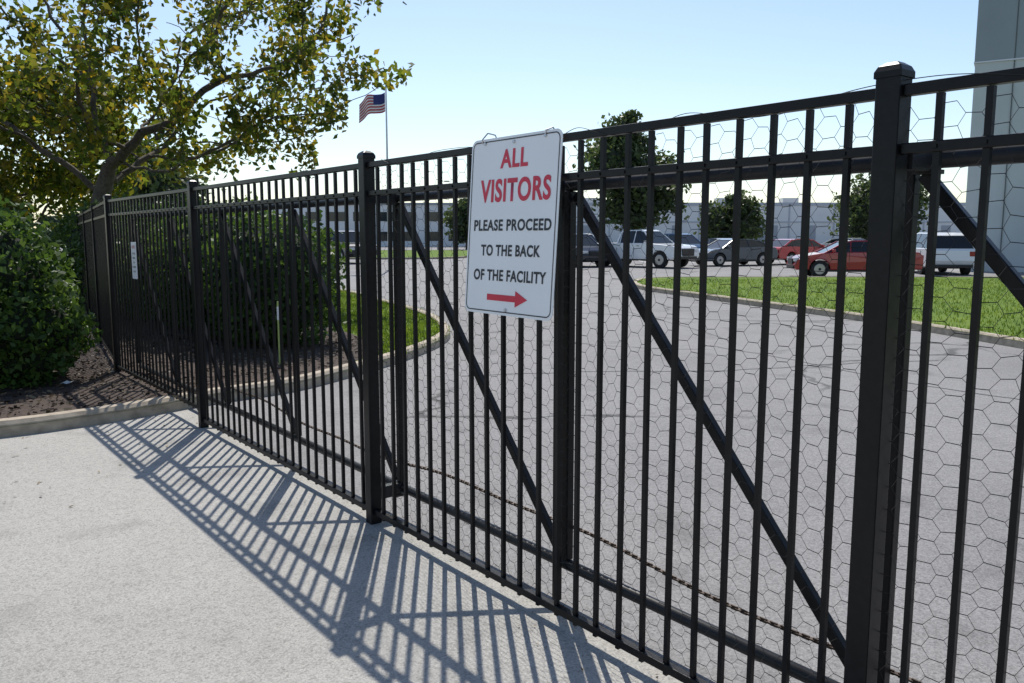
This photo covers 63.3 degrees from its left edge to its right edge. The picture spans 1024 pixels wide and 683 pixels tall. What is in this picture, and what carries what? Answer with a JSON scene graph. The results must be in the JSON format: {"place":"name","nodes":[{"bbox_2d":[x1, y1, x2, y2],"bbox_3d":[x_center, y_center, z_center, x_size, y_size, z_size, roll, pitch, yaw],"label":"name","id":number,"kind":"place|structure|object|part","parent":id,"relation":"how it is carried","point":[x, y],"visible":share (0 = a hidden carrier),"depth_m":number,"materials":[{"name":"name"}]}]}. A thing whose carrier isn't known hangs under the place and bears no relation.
{"place":"outdoors","nodes":[
{"label":"outdoors","id":0,"kind":"place"},
{"bbox_2d":[7,279,449,426],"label":"lawn","id":1,"kind":"structure","parent":0,"point":[421,327],"depth_m":14.31,"materials":[{"name":"green plant"}]},
{"bbox_2d":[0,32,162,229],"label":"deciduous tree","id":2,"kind":"object","parent":1,"relation":"on","point":[64,183],"visible":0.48,"depth_m":22.01,"materials":[{"name":"green plant"}]},
{"bbox_2d":[0,306,383,418],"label":"mulch bed","id":3,"kind":"object","parent":1,"relation":"on","point":[135,393],"visible":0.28,"depth_m":8.88,"materials":[{"name":"brown wood"}]},
{"bbox_2d":[0,194,102,388],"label":"shrub","id":4,"kind":"object","parent":3,"relation":"on","point":[44,319],"visible":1,"depth_m":8.39,"materials":[{"name":"green plant"}]},
{"bbox_2d":[41,187,351,346],"bbox_3d":[-5.991,-1.514,14.535,3.222,2.460,10.178,-5,9,-35],"label":"hedge","id":5,"kind":"object","parent":3,"relation":"on","point":[71,240],"visible":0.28,"depth_m":11.44,"materials":[{"name":"green plant"}]},
{"bbox_2d":[277,301,280,364],"bbox_3d":[-2.740,-0.095,9.815,0.060,0.760,0.012,0,7,0],"label":"marker post","id":6,"kind":"object","parent":3,"relation":"on","point":[278,331],"visible":0.47,"depth_m":9.81,"materials":[{"name":"white plastic"}]},
{"bbox_2d":[0,0,414,208],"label":"deciduous tree","id":7,"kind":"object","parent":1,"relation":"on","point":[180,101],"visible":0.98,"depth_m":18.49,"materials":[{"name":"green plant"}]},
{"bbox_2d":[0,409,682,682],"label":"driveway pavement","id":8,"kind":"structure","parent":0,"point":[200,555],"depth_m":3.86,"materials":[{"name":"grey concrete"}]},
{"bbox_2d":[4,417,657,678],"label":"fallen leaves","id":9,"kind":"object","parent":8,"relation":"on","point":[314,524],"visible":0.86,"depth_m":4.99,"materials":[{"name":"brown plant"}]},
{"bbox_2d":[72,61,1023,682],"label":"security fence","id":10,"kind":"object","parent":8,"relation":"on","point":[892,93],"visible":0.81,"depth_m":3.10,"materials":[{"name":"metal"}]},
{"bbox_2d":[131,242,137,278],"bbox_3d":[-3.801,-0.815,8.351,0.006,0.370,0.190,-6,9,-37],"label":"notice sign","id":11,"kind":"object","parent":10,"relation":"attached to","point":[134,260],"visible":1,"depth_m":8.34,"materials":[{"name":"white"}]},
{"bbox_2d":[465,127,562,320],"bbox_3d":[0.009,-0.493,3.455,0.065,0.775,0.600,-1,6,-38],"label":"visitor sign","id":12,"kind":"object","parent":10,"relation":"attached to","point":[513,221],"visible":1,"depth_m":3.42,"materials":[{"name":"white metal"}]},
{"bbox_2d":[130,93,1023,682],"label":"sliding gate","id":13,"kind":"structure","parent":10,"relation":"attached to","point":[966,225],"depth_m":3.06,"materials":[{"name":"metal"}]},
{"bbox_2d":[324,230,376,263],"bbox_3d":[-10.313,-5.679,49.696,2.360,1.912,5.840,-6,9,-40],"label":"pickup truck","id":14,"kind":"object","parent":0,"point":[351,240],"visible":0.18,"depth_m":48.48,"materials":[{"name":"black paint"}]},
{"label":"windows","id":15,"kind":"part","parent":14,"relation":"part of","materials":[{"name":"grey glass"}]},
{"bbox_2d":[376,250,466,256],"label":"lawn","id":16,"kind":"structure","parent":0,"point":[447,253],"depth_m":70.30,"materials":[{"name":"green plant"}]},
{"bbox_2d":[82,133,225,208],"bbox_3d":[-26.001,-10.400,59.774,8.623,8.728,9.022,5,9,36],"label":"deciduous tree","id":17,"kind":"object","parent":16,"relation":"on","point":[161,182],"visible":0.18,"depth_m":57.42,"materials":[{"name":"green plant"}]},
{"bbox_2d":[0,0,978,227],"label":"sky","id":18,"kind":"structure","parent":0,"point":[501,68],"materials":[{"name":"blue"}]},
{"bbox_2d":[52,246,1023,682],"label":"parking lot","id":19,"kind":"structure","parent":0,"point":[952,366],"depth_m":5.96,"materials":[{"name":"grey asphalt"}]},
{"bbox_2d":[0,289,449,437],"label":"kerb","id":20,"kind":"structure","parent":19,"relation":"on","point":[53,424],"depth_m":7.41,"materials":[{"name":"concrete"}]},
{"bbox_2d":[359,85,387,238],"bbox_3d":[-6.354,-7.509,38.339,1.312,8.420,0.309,1,7,7],"label":"flag pole","id":21,"kind":"object","parent":19,"relation":"on","point":[372,104],"visible":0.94,"depth_m":37.95,"materials":[{"name":"silver metal"}]},
{"bbox_2d":[350,256,466,259],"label":"kerb","id":22,"kind":"structure","parent":19,"relation":"on","point":[383,258],"depth_m":57.26,"materials":[{"name":"concrete"}]},
{"bbox_2d":[443,198,467,249],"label":"deciduous tree","id":23,"kind":"object","parent":19,"relation":"on","point":[462,215],"visible":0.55,"depth_m":94.07,"materials":[{"name":"green plant"}]},
{"bbox_2d":[585,233,596,241],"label":"suv car","id":24,"kind":"object","parent":19,"relation":"on","point":[592,236],"depth_m":53.19,"materials":[{"name":"white paint"}]},
{"bbox_2d":[576,233,607,266],"bbox_3d":[3.197,-4.902,44.240,2.260,1.752,4.690,-4,8,-30],"label":"suv car","id":25,"kind":"object","parent":19,"relation":"on","point":[593,252],"visible":0.09,"depth_m":42.37,"materials":[{"name":"grey paint"}]},
{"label":"windows","id":26,"kind":"part","parent":25,"relation":"part of","materials":[{"name":"grey glass"}]},
{"bbox_2d":[572,109,691,231],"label":"deciduous tree","id":27,"kind":"object","parent":19,"relation":"on","point":[614,144],"visible":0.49,"depth_m":67.21,"materials":[{"name":"green plant"}]},
{"bbox_2d":[597,230,698,267],"bbox_3d":[6.736,-4.855,43.248,2.360,1.912,5.840,-7,10,-44],"label":"car","id":28,"kind":"object","parent":19,"relation":"on","point":[659,244],"visible":0.43,"depth_m":42.07,"materials":[{"name":"white paint"}]},
{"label":"windows","id":29,"kind":"part","parent":28,"relation":"part of","materials":[{"name":"black glass"}]},
{"bbox_2d":[665,233,699,248],"bbox_3d":[10.998,-6.232,54.655,2.260,1.752,4.690,-4,8,-30],"label":"suv car","id":30,"kind":"object","parent":19,"relation":"on","point":[692,239],"visible":0.06,"depth_m":53.99,"materials":[{"name":"blue paint"}]},
{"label":"windows","id":31,"kind":"part","parent":30,"relation":"part of","materials":[{"name":"grey glass"}]},
{"bbox_2d":[708,238,731,244],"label":"sedan car","id":32,"kind":"object","parent":19,"relation":"on","point":[710,241],"visible":0.01,"depth_m":57.40,"materials":[{"name":"grey paint"}]},
{"bbox_2d":[693,189,765,241],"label":"deciduous tree","id":33,"kind":"object","parent":19,"relation":"on","point":[724,222],"visible":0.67,"depth_m":73.66,"materials":[{"name":"green plant"}]},
{"bbox_2d":[689,239,777,265],"bbox_3d":[12.000,-4.869,45.248,4.760,1.432,2.180,-3,8,-22],"label":"sedan car","id":34,"kind":"object","parent":19,"relation":"on","point":[725,255],"visible":0.57,"depth_m":44.58,"materials":[{"name":"grey paint"}]},
{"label":"windows","id":35,"kind":"part","parent":34,"relation":"part of","materials":[{"name":"black glass"}]},
{"bbox_2d":[462,296,1016,398],"bbox_3d":[2.807,-0.448,16.291,6.798,0.001,19.610,0,7,0],"label":"crack sealant","id":36,"kind":"object","parent":19,"relation":"on","point":[738,350],"visible":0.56,"depth_m":10.59,"materials":[{"name":"black asphalt"}]},
{"bbox_2d":[576,198,965,243],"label":"distant warehouse","id":37,"kind":"structure","parent":19,"relation":"on","point":[787,217],"depth_m":110.89,"materials":[{"name":"metal"}]},
{"bbox_2d":[576,225,950,242],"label":"dock doors","id":38,"kind":"structure","parent":37,"relation":"in","point":[586,229],"depth_m":110.93,"materials":[{"name":"grey metal"}]},
{"bbox_2d":[772,239,824,262],"bbox_3d":[16.400,-5.186,47.728,4.760,1.432,2.180,-4,8,-28],"label":"sedan car","id":39,"kind":"object","parent":19,"relation":"on","point":[787,250],"visible":0.24,"depth_m":46.52,"materials":[{"name":"red paint"}]},
{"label":"windows","id":40,"kind":"part","parent":39,"relation":"part of","materials":[{"name":"black glass"}]},
{"bbox_2d":[634,276,1023,348],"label":"kerb","id":41,"kind":"structure","parent":19,"relation":"on","point":[983,337],"depth_m":16.84,"materials":[{"name":"concrete"}]},
{"bbox_2d":[821,238,864,245],"bbox_3d":[26.000,-7.213,63.599,2.180,1.432,4.760,-4,8,-30],"label":"sedan car","id":42,"kind":"object","parent":19,"relation":"on","point":[831,241],"visible":0.04,"depth_m":64.01,"materials":[{"name":"grey paint"}]},
{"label":"windows","id":43,"kind":"part","parent":42,"relation":"part of","materials":[{"name":"glass"}]},
{"bbox_2d":[786,240,923,275],"bbox_3d":[13.400,-3.260,32.650,4.760,1.432,2.180,1,7,8],"label":"sedan car","id":44,"kind":"object","parent":19,"relation":"on","point":[856,260],"visible":0.44,"depth_m":31.91,"materials":[{"name":"red paint"}]},
{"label":"windows","id":45,"kind":"part","parent":44,"relation":"part of","materials":[{"name":"black glass"}]},
{"bbox_2d":[823,173,929,239],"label":"deciduous tree","id":46,"kind":"object","parent":19,"relation":"on","point":[858,216],"visible":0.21,"depth_m":77.66,"materials":[{"name":"green plant"}]},
{"bbox_2d":[916,232,974,274],"bbox_3d":[18.299,-3.849,35.998,2.260,1.752,4.690,1,7,10],"label":"suv car","id":47,"kind":"object","parent":19,"relation":"on","point":[960,253],"visible":0.44,"depth_m":33.85,"materials":[{"name":"white paint"}]},
{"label":"windows","id":48,"kind":"part","parent":47,"relation":"part of","materials":[{"name":"black glass"}]},
{"bbox_2d":[965,59,1023,271],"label":"walls","id":49,"kind":"structure","parent":19,"relation":"on","point":[1013,253],"depth_m":36.67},
{"bbox_2d":[974,0,1023,61],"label":"band","id":50,"kind":"object","parent":49,"relation":"on","point":[996,29],"visible":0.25,"depth_m":36.11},
{"bbox_2d":[974,57,1023,65],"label":"coping","id":51,"kind":"object","parent":49,"relation":"on","point":[998,60],"visible":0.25,"depth_m":36.24,"materials":[{"name":"silver metal"}]},
{"bbox_2d":[1000,0,1019,250],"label":"panel joints","id":52,"kind":"object","parent":49,"relation":"attached to","point":[1009,123],"visible":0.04,"depth_m":36.23,"materials":[{"name":"grey"}]},
{"bbox_2d":[634,277,1023,340],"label":"lawn","id":53,"kind":"structure","parent":0,"point":[960,300],"depth_m":21.12,"materials":[{"name":"green plant"}]},
{"label":"ground","id":54,"kind":"structure","parent":0,"visible":0},
{"bbox_2d":[33,209,79,243],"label":"distant trees","id":55,"kind":"object","parent":54,"relation":"on","point":[53,220],"visible":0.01,"depth_m":162.31,"materials":[{"name":"green plant"}]},
{"bbox_2d":[272,205,465,246],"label":"walls","id":56,"kind":"structure","parent":54,"relation":"on","point":[420,224],"depth_m":118.82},
{"bbox_2d":[220,203,452,204],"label":"parapet","id":57,"kind":"structure","parent":56,"relation":"on","point":[422,204],"depth_m":118.28,"materials":[{"name":"white concrete"}]},
{"bbox_2d":[286,212,452,240],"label":"windows","id":58,"kind":"structure","parent":56,"relation":"attached to","point":[433,216],"depth_m":118.67,"materials":[{"name":"grey glass"}]}
]}

